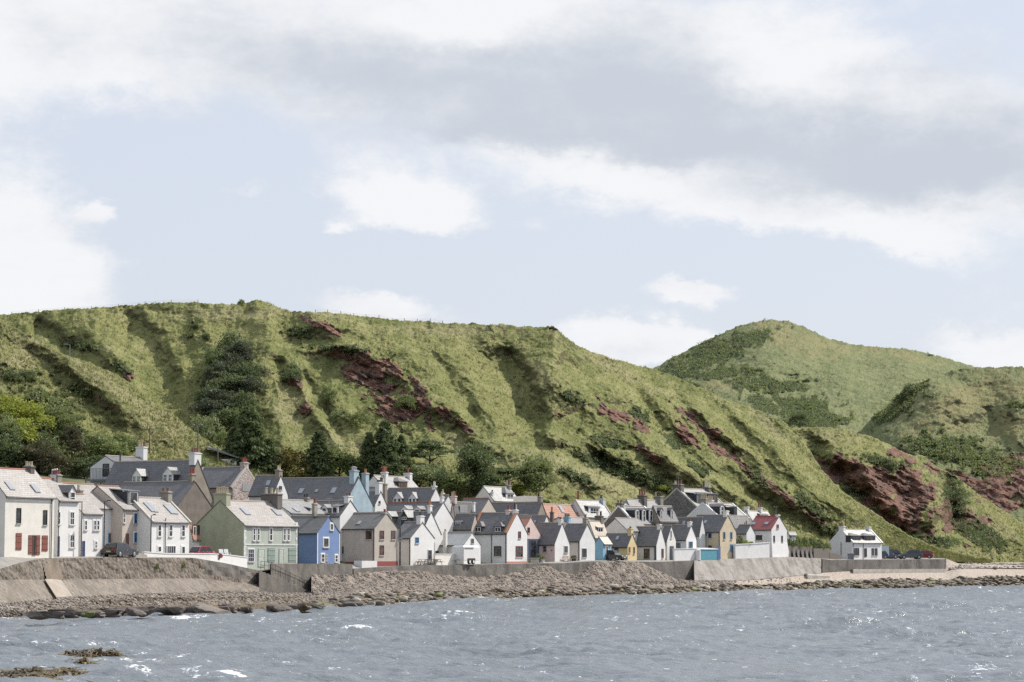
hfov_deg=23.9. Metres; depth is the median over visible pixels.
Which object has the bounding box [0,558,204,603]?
sea wall
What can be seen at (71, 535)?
window
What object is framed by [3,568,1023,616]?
beach
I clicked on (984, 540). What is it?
gorse scrub
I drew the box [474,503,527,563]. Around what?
seafront house
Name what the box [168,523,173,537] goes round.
window
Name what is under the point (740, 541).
shrub
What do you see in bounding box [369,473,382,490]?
cottage
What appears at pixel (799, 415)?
shrub
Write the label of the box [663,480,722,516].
stone house
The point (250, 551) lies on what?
window
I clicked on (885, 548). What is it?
storage box
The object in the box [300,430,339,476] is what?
spruce tree
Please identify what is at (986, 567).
beach stones
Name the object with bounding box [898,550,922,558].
parked car
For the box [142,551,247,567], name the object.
garden wall
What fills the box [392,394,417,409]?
shrub
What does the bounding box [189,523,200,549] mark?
outbuilding
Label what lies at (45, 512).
window
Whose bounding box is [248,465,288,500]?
cottage
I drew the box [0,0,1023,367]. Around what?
sky
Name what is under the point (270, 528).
window
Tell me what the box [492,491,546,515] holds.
cottage
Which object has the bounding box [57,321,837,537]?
gorse scrub
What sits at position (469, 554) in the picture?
box trailer
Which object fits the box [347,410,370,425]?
shrub
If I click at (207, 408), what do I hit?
pine tree
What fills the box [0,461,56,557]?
terraced house
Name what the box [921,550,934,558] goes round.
parked car
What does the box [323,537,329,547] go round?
window
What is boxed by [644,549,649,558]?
window
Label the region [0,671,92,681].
kelp reef
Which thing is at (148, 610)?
shore rock
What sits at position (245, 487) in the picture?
boarded window
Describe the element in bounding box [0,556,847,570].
quay road
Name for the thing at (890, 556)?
parked car
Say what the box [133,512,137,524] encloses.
window
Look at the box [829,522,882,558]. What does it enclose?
cottage
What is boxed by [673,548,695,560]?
garden wall
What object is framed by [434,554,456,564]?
garden wall
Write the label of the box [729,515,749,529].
outbuilding
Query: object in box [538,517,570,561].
cottage
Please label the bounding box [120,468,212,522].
cottage
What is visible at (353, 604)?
shore rock
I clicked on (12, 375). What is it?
shrub
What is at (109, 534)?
door
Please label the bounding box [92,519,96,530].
window
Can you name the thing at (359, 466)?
broadleaf tree
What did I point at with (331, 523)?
window
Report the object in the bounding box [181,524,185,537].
window
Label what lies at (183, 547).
window
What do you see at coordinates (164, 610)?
shore rock
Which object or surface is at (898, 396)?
shrub
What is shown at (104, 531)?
street lamp
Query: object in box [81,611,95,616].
shore rock
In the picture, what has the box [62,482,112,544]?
terraced house
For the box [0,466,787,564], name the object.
village ground
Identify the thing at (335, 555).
window
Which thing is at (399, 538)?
utility pole
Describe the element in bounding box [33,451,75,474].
broadleaf tree
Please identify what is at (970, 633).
sea
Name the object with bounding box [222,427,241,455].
spruce tree
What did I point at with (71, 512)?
window
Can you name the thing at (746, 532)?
outbuilding
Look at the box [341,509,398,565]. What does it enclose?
corner house
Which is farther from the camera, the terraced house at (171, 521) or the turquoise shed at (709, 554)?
the turquoise shed at (709, 554)
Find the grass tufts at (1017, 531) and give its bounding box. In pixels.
[796,427,1023,562]
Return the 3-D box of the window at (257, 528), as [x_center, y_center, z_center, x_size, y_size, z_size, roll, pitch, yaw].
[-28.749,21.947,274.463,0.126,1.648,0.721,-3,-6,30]
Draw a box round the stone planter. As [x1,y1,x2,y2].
[528,558,538,562]
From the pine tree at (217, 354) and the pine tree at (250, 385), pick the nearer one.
the pine tree at (250, 385)
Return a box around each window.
[16,508,21,524]
[43,510,47,525]
[57,510,60,525]
[69,510,75,525]
[69,533,75,548]
[83,519,87,530]
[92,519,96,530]
[94,540,97,548]
[96,519,100,530]
[123,513,126,523]
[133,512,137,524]
[133,531,137,543]
[157,523,161,537]
[157,545,161,552]
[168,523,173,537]
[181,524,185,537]
[181,545,185,552]
[197,525,199,535]
[242,483,250,491]
[247,548,254,562]
[252,527,255,541]
[256,527,260,541]
[269,527,273,541]
[283,527,286,541]
[287,527,290,541]
[320,553,325,562]
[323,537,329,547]
[330,522,333,530]
[334,554,338,562]
[365,531,371,539]
[379,531,384,539]
[379,545,384,555]
[391,531,395,539]
[460,505,467,512]
[493,546,501,556]
[515,546,523,557]
[564,545,567,552]
[581,548,586,557]
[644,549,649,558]
[676,543,680,548]
[755,535,762,540]
[854,548,859,555]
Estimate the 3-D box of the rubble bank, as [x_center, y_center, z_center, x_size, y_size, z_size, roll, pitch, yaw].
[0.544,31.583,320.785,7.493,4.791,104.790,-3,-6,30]
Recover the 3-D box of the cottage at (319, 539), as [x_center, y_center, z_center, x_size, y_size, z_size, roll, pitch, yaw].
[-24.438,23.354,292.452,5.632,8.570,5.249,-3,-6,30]
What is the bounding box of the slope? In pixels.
[0,319,267,477]
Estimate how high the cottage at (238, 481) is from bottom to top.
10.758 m
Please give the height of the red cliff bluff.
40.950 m
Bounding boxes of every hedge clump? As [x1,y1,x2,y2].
[787,538,795,546]
[794,535,804,547]
[798,536,811,547]
[806,536,817,547]
[815,538,825,548]
[824,542,831,549]
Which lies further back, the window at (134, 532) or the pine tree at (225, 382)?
the pine tree at (225, 382)
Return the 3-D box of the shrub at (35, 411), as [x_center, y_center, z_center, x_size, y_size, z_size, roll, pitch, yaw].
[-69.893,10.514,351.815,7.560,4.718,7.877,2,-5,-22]
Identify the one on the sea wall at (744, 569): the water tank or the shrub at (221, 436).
the water tank
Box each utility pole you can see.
[193,422,202,447]
[398,527,401,565]
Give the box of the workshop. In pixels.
[439,529,481,563]
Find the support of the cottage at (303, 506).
on the village ground
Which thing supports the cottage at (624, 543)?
on the village ground
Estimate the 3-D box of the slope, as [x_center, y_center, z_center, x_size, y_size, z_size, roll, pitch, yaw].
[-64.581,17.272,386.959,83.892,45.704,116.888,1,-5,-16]
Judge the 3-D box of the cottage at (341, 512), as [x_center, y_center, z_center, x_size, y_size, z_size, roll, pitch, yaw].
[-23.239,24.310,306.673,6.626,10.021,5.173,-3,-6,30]
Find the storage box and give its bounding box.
[882,545,888,555]
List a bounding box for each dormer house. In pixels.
[104,448,212,504]
[369,466,417,489]
[387,481,439,501]
[475,480,515,501]
[572,495,610,520]
[588,511,606,539]
[604,500,654,526]
[652,505,678,530]
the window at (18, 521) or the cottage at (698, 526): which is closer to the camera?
the window at (18, 521)
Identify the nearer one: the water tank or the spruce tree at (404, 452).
the water tank
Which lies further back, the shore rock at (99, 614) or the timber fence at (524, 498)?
the timber fence at (524, 498)
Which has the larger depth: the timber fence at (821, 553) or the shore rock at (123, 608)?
the timber fence at (821, 553)
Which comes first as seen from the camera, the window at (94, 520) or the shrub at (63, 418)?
the window at (94, 520)
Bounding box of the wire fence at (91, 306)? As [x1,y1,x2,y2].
[11,300,171,313]
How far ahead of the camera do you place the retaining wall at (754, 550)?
382.75 m
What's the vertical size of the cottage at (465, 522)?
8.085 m
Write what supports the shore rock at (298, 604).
in the sea
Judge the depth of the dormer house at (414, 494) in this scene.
339.87 m
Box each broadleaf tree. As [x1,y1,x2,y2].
[0,412,27,444]
[0,432,36,467]
[6,437,65,473]
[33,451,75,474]
[68,454,103,478]
[80,432,135,458]
[113,432,146,453]
[314,443,363,476]
[342,457,371,476]
[410,462,426,485]
[410,462,450,485]
[427,470,476,491]
[451,437,505,493]
[465,468,505,492]
[511,482,526,495]
[512,452,556,495]
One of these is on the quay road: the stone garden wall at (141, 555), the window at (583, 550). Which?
the stone garden wall at (141, 555)
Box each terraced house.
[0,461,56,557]
[41,468,81,556]
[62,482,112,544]
[76,493,103,556]
[92,485,139,555]
[133,488,191,552]
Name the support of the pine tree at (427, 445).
on the village hill at (362, 369)
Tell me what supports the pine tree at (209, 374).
on the village hill at (362, 369)
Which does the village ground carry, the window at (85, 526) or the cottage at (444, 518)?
the cottage at (444, 518)
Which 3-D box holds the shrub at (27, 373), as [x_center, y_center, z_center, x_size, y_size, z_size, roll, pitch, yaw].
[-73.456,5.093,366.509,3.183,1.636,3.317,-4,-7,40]
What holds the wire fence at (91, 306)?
on the village hill at (362, 369)
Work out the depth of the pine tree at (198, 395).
397.75 m
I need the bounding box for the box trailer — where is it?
[452,545,478,563]
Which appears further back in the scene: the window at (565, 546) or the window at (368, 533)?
the window at (565, 546)
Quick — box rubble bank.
[311,561,688,593]
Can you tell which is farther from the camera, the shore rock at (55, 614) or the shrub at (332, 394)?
the shrub at (332, 394)
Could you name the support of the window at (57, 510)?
in the terraced house at (67, 501)
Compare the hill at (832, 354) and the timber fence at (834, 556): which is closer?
the timber fence at (834, 556)
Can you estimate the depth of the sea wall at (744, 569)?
379.90 m
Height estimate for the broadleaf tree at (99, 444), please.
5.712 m
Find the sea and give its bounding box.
[0,585,1023,681]
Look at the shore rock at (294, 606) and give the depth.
243.88 m
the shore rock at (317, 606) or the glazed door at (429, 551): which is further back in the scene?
the glazed door at (429, 551)
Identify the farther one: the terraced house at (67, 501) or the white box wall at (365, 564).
the white box wall at (365, 564)
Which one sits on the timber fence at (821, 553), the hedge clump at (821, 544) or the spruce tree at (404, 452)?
the hedge clump at (821, 544)
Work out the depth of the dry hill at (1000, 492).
614.97 m
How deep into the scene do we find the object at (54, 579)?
230.24 m
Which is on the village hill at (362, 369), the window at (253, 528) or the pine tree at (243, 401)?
the pine tree at (243, 401)
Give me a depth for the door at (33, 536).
230.93 m
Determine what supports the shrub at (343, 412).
on the village hill at (362, 369)
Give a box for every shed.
[695,548,717,559]
[787,531,796,540]
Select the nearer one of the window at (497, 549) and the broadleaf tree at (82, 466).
the window at (497, 549)
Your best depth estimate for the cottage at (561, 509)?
366.42 m
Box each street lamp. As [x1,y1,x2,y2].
[103,500,110,557]
[150,514,155,551]
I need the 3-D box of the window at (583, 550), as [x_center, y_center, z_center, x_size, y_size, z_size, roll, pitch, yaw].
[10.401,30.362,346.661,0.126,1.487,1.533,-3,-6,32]
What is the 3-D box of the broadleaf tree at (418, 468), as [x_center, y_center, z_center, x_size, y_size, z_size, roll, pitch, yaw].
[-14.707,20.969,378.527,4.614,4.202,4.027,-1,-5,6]
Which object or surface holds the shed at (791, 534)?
on the village ground
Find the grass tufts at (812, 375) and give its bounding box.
[664,321,971,428]
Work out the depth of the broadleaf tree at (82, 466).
338.61 m
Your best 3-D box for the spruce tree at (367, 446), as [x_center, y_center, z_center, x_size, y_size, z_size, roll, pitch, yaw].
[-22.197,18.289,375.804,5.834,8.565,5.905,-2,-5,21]
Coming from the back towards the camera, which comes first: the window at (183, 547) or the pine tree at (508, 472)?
the pine tree at (508, 472)
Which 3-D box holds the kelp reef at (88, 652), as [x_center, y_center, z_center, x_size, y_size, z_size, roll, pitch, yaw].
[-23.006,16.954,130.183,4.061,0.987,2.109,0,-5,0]
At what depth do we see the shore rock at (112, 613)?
205.45 m
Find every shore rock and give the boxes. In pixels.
[27,610,52,619]
[38,611,65,618]
[47,609,78,617]
[73,610,105,617]
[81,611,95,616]
[100,609,126,615]
[101,609,121,617]
[115,607,127,615]
[126,607,146,616]
[127,606,156,616]
[156,607,175,615]
[167,606,185,614]
[183,606,199,612]
[192,603,230,613]
[219,605,237,613]
[241,607,252,612]
[266,604,291,611]
[285,604,297,609]
[297,603,318,605]
[298,605,311,610]
[304,604,323,608]
[312,601,332,605]
[342,601,366,606]
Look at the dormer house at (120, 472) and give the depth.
310.05 m
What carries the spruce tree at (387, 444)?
on the village hill at (362, 369)
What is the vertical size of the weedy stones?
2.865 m
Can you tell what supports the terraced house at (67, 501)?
on the village ground
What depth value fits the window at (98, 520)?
244.32 m
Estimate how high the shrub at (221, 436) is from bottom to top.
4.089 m
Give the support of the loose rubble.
on the rubble bank
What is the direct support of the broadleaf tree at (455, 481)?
on the village hill at (362, 369)
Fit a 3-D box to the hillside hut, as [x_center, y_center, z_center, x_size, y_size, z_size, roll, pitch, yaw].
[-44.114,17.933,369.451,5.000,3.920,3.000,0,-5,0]
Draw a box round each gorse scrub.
[0,364,106,476]
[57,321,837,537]
[657,318,854,427]
[844,451,1018,559]
[864,378,1023,485]
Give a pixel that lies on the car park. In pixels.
(882, 558)
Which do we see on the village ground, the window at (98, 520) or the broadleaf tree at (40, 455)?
the broadleaf tree at (40, 455)
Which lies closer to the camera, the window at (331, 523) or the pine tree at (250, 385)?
the window at (331, 523)
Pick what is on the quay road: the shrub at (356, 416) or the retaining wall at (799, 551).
the retaining wall at (799, 551)
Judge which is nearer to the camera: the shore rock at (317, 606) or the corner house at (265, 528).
the shore rock at (317, 606)
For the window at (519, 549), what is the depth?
332.57 m
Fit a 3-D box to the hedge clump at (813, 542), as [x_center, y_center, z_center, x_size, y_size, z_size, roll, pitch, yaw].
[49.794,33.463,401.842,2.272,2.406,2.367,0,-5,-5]
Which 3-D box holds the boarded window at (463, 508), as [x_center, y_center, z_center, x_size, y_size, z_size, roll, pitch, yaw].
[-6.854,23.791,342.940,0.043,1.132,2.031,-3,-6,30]
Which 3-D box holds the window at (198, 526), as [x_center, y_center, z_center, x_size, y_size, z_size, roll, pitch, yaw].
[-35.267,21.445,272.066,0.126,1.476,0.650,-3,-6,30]
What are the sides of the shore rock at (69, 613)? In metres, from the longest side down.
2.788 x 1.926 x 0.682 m
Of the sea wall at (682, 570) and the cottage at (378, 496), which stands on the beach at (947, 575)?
the sea wall at (682, 570)
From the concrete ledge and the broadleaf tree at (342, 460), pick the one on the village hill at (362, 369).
the broadleaf tree at (342, 460)
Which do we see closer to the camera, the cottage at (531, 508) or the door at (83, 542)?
the door at (83, 542)
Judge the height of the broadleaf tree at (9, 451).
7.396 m
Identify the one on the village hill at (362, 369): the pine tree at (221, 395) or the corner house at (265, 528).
the pine tree at (221, 395)
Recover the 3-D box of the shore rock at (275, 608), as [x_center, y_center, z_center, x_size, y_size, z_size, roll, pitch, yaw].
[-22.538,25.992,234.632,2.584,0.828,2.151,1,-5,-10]
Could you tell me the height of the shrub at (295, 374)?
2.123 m
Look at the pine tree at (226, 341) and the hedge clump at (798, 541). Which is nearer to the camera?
the hedge clump at (798, 541)
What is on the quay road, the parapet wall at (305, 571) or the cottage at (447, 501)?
the parapet wall at (305, 571)
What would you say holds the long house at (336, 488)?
on the village ground
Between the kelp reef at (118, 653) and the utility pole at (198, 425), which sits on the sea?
the kelp reef at (118, 653)
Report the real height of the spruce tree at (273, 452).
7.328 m
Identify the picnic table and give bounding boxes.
[415,559,431,564]
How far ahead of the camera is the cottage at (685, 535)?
370.97 m
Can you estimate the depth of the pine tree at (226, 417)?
388.04 m
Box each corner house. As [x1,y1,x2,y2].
[197,486,298,574]
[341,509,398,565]
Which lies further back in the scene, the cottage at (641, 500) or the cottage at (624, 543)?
the cottage at (641, 500)
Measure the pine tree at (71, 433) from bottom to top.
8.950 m
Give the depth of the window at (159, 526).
254.74 m
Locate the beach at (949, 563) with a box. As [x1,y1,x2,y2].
[946,559,1023,569]
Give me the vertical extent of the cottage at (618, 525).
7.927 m
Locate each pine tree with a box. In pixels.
[56,424,88,474]
[186,397,234,425]
[191,383,221,403]
[196,356,228,389]
[199,344,232,376]
[201,387,247,408]
[205,370,247,392]
[207,406,241,431]
[213,350,245,377]
[215,330,252,354]
[224,339,254,361]
[224,374,269,397]
[228,388,265,417]
[229,361,269,379]
[408,437,460,468]
[484,466,533,486]
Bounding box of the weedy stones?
[328,575,1023,606]
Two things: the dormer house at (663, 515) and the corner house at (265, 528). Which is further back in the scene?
the dormer house at (663, 515)
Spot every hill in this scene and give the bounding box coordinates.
[0,299,989,562]
[653,319,980,432]
[856,366,1023,522]
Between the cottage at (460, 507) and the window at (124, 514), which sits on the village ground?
the cottage at (460, 507)
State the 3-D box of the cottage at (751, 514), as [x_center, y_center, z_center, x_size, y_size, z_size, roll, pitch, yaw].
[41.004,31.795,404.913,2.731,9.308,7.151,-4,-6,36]
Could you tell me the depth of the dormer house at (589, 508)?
371.99 m
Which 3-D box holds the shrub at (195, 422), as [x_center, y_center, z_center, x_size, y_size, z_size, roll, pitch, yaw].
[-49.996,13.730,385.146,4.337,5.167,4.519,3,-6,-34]
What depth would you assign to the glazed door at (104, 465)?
319.05 m
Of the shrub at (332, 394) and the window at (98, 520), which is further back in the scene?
the shrub at (332, 394)
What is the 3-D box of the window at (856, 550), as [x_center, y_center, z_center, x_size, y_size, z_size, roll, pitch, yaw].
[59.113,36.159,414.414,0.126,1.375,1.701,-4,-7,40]
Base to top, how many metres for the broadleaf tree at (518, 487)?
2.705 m
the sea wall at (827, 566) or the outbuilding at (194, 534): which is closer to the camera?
the outbuilding at (194, 534)
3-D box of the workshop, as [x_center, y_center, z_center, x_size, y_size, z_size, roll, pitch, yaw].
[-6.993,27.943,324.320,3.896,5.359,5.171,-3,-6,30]
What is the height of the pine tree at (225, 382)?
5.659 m
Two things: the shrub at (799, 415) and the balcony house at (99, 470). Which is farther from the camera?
the shrub at (799, 415)
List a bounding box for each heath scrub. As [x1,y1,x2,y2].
[9,343,234,474]
[21,302,974,559]
[688,320,928,428]
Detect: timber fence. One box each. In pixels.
[513,496,537,501]
[814,548,829,558]
[830,552,840,558]
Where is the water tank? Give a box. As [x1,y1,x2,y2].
[695,549,700,559]
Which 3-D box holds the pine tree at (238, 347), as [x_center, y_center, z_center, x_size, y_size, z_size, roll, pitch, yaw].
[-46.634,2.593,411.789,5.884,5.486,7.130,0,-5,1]
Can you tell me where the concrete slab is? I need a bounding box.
[805,573,829,578]
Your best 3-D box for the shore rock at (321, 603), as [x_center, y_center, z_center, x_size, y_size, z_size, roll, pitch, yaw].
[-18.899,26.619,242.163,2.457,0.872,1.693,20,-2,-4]
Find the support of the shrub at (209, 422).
on the slope
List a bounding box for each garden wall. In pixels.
[128,553,146,556]
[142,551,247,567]
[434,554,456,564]
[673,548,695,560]
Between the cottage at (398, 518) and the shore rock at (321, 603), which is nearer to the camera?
the shore rock at (321, 603)
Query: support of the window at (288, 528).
in the corner house at (265, 528)
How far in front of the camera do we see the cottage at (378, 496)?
332.66 m
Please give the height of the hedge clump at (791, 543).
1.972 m
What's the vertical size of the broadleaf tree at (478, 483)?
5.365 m
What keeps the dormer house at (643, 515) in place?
on the village ground
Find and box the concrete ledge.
[851,569,946,573]
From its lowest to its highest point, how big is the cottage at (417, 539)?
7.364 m
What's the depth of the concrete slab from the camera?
393.54 m
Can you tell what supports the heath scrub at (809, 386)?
on the hill at (832, 354)
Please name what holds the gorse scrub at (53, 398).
on the slope
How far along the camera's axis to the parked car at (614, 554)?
350.95 m
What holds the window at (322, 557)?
in the cottage at (319, 539)
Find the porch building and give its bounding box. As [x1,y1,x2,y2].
[595,536,612,559]
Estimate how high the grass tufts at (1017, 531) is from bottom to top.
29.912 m
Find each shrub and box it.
[0,394,30,420]
[3,370,22,380]
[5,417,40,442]
[8,399,55,428]
[20,370,36,378]
[25,432,58,446]
[45,406,69,419]
[53,413,78,426]
[190,414,209,439]
[199,415,226,441]
[201,454,211,466]
[213,429,227,448]
[275,444,316,476]
[279,368,303,379]
[317,384,340,404]
[329,408,350,417]
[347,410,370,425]
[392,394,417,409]
[656,484,667,489]
[736,535,743,543]
[788,410,810,424]
[889,391,910,402]
[901,383,920,393]
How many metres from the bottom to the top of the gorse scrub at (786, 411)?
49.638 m
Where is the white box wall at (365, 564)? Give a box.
[354,561,376,567]
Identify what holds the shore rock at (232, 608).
in the sea
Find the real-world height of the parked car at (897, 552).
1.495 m
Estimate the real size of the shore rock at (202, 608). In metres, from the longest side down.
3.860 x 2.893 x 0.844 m
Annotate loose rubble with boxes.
[312,562,685,592]
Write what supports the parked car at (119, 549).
on the quay road
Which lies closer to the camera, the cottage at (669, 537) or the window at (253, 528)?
the window at (253, 528)
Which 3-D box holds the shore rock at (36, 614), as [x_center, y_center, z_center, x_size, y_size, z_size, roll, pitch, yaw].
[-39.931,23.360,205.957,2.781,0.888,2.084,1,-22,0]
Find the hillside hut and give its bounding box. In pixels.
[206,446,240,465]
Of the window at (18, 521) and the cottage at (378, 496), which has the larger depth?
the cottage at (378, 496)
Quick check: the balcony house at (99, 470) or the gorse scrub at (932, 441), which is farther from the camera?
the gorse scrub at (932, 441)
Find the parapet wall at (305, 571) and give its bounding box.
[270,564,352,591]
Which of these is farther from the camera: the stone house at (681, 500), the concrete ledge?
the concrete ledge
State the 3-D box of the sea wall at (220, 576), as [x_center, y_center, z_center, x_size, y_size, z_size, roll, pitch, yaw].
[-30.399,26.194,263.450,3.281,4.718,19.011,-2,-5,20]
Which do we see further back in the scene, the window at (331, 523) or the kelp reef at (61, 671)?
the window at (331, 523)
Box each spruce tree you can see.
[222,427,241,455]
[224,404,274,474]
[259,438,286,476]
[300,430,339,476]
[357,431,378,480]
[366,419,409,477]
[395,434,417,484]
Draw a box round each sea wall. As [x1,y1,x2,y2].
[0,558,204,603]
[205,560,258,591]
[353,561,692,579]
[693,557,820,580]
[821,559,945,572]
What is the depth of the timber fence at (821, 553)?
402.86 m
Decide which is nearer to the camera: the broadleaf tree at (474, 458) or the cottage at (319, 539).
the cottage at (319, 539)
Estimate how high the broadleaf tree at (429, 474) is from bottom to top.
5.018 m
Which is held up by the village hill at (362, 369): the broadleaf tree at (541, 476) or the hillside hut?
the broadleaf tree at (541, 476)
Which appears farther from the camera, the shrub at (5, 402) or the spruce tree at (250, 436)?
the spruce tree at (250, 436)
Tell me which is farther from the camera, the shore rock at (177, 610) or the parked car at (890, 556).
the parked car at (890, 556)
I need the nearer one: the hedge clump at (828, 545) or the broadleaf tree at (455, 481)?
the broadleaf tree at (455, 481)
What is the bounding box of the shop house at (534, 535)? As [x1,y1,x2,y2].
[520,516,541,560]
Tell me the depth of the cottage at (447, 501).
345.44 m
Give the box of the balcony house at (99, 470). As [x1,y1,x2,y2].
[85,441,147,485]
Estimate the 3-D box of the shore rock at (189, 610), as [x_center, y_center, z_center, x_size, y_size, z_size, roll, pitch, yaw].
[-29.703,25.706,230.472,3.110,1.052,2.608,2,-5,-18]
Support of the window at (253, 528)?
in the corner house at (265, 528)
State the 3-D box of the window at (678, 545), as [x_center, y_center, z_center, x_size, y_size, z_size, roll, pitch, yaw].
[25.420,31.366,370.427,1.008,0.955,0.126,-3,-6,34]
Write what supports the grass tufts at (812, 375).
on the hill at (832, 354)
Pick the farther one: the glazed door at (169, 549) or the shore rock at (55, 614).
the glazed door at (169, 549)
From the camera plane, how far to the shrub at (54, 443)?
347.03 m
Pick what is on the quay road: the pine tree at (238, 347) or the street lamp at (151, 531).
the street lamp at (151, 531)
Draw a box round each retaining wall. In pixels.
[733,542,769,558]
[788,546,813,557]
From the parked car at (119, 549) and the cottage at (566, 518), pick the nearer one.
the parked car at (119, 549)
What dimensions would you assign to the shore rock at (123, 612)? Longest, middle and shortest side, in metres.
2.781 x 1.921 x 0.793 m
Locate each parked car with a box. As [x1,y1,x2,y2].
[101,543,138,556]
[189,546,222,559]
[606,550,626,559]
[882,551,898,558]
[889,550,901,554]
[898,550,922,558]
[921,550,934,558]
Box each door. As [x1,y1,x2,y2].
[32,535,35,554]
[82,541,84,555]
[102,464,108,476]
[108,533,110,542]
[126,534,128,544]
[166,546,175,552]
[258,548,264,566]
[279,548,283,563]
[427,549,431,558]
[530,540,535,557]
[670,546,673,559]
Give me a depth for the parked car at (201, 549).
261.79 m
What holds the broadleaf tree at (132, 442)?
on the slope
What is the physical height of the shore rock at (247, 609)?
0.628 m
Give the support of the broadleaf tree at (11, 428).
on the slope
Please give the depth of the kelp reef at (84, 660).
122.39 m
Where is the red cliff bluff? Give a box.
[794,427,1023,562]
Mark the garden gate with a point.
(719, 552)
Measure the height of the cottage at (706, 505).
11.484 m
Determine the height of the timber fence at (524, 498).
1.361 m
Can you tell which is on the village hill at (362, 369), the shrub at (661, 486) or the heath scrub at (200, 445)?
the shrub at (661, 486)
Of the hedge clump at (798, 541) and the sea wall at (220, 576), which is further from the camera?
the hedge clump at (798, 541)
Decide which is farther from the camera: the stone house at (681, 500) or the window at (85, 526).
the stone house at (681, 500)
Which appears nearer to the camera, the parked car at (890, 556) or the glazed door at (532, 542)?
the glazed door at (532, 542)
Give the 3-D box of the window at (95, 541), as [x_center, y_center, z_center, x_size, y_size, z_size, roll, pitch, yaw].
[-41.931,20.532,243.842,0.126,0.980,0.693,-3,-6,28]
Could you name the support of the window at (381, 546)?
in the corner house at (369, 536)
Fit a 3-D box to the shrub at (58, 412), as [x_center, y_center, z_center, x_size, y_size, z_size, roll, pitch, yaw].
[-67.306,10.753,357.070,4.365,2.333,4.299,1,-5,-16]
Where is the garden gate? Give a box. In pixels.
[717,546,720,558]
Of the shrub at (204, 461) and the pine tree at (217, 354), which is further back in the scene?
the pine tree at (217, 354)
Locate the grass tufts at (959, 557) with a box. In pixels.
[1,299,992,562]
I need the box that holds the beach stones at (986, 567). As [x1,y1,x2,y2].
[949,562,1023,569]
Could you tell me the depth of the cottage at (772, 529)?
390.44 m
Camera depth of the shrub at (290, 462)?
371.57 m
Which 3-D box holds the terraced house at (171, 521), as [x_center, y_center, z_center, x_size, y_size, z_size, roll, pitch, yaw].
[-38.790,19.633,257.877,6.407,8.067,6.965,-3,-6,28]
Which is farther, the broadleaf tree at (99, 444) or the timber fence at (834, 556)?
the timber fence at (834, 556)
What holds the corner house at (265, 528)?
on the quay road
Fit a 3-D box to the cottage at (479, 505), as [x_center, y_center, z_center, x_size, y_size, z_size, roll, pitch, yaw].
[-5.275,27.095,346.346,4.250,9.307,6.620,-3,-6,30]
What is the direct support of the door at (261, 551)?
in the corner house at (265, 528)
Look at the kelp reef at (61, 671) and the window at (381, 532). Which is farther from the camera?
the window at (381, 532)
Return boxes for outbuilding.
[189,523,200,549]
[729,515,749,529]
[736,524,755,543]
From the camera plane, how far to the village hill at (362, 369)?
426.46 m
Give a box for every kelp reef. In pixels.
[0,665,89,676]
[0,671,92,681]
[57,647,114,657]
[65,656,101,663]
[94,648,127,656]
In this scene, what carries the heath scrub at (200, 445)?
on the slope
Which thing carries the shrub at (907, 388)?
on the dry hill at (1000, 492)
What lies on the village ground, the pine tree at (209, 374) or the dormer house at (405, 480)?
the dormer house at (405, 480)
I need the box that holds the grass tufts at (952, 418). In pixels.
[864,367,1023,521]
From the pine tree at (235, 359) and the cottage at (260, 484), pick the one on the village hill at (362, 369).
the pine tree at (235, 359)
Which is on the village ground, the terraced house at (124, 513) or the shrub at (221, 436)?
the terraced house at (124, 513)
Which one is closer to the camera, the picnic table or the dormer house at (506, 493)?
the picnic table
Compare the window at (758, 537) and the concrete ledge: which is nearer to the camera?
the window at (758, 537)
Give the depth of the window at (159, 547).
254.62 m
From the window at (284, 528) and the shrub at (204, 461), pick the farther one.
the shrub at (204, 461)
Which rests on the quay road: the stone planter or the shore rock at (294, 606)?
the stone planter
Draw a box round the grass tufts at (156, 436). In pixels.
[0,321,282,477]
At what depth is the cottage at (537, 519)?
347.18 m
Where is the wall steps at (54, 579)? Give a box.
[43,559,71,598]
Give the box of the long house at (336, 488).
[283,466,373,511]
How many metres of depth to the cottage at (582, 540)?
347.41 m
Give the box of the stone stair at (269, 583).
[258,563,309,592]
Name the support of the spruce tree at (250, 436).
on the village hill at (362, 369)
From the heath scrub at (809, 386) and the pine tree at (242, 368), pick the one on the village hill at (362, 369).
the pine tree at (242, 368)
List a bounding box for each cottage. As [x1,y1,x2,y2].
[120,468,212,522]
[202,457,254,505]
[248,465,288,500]
[282,494,328,516]
[290,498,340,563]
[316,493,357,560]
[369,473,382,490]
[369,477,387,511]
[377,500,441,553]
[386,491,454,540]
[397,513,434,565]
[440,489,451,511]
[450,491,471,519]
[452,513,477,533]
[462,497,496,516]
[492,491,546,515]
[525,515,549,527]
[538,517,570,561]
[543,491,579,520]
[549,507,589,527]
[565,514,595,560]
[605,517,644,540]
[606,527,637,559]
[622,489,662,507]
[636,524,665,559]
[663,525,676,559]
[673,518,696,548]
[677,517,705,549]
[686,494,749,518]
[696,510,736,558]
[743,503,769,523]
[751,514,788,556]
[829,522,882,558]
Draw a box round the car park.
[821,558,944,559]

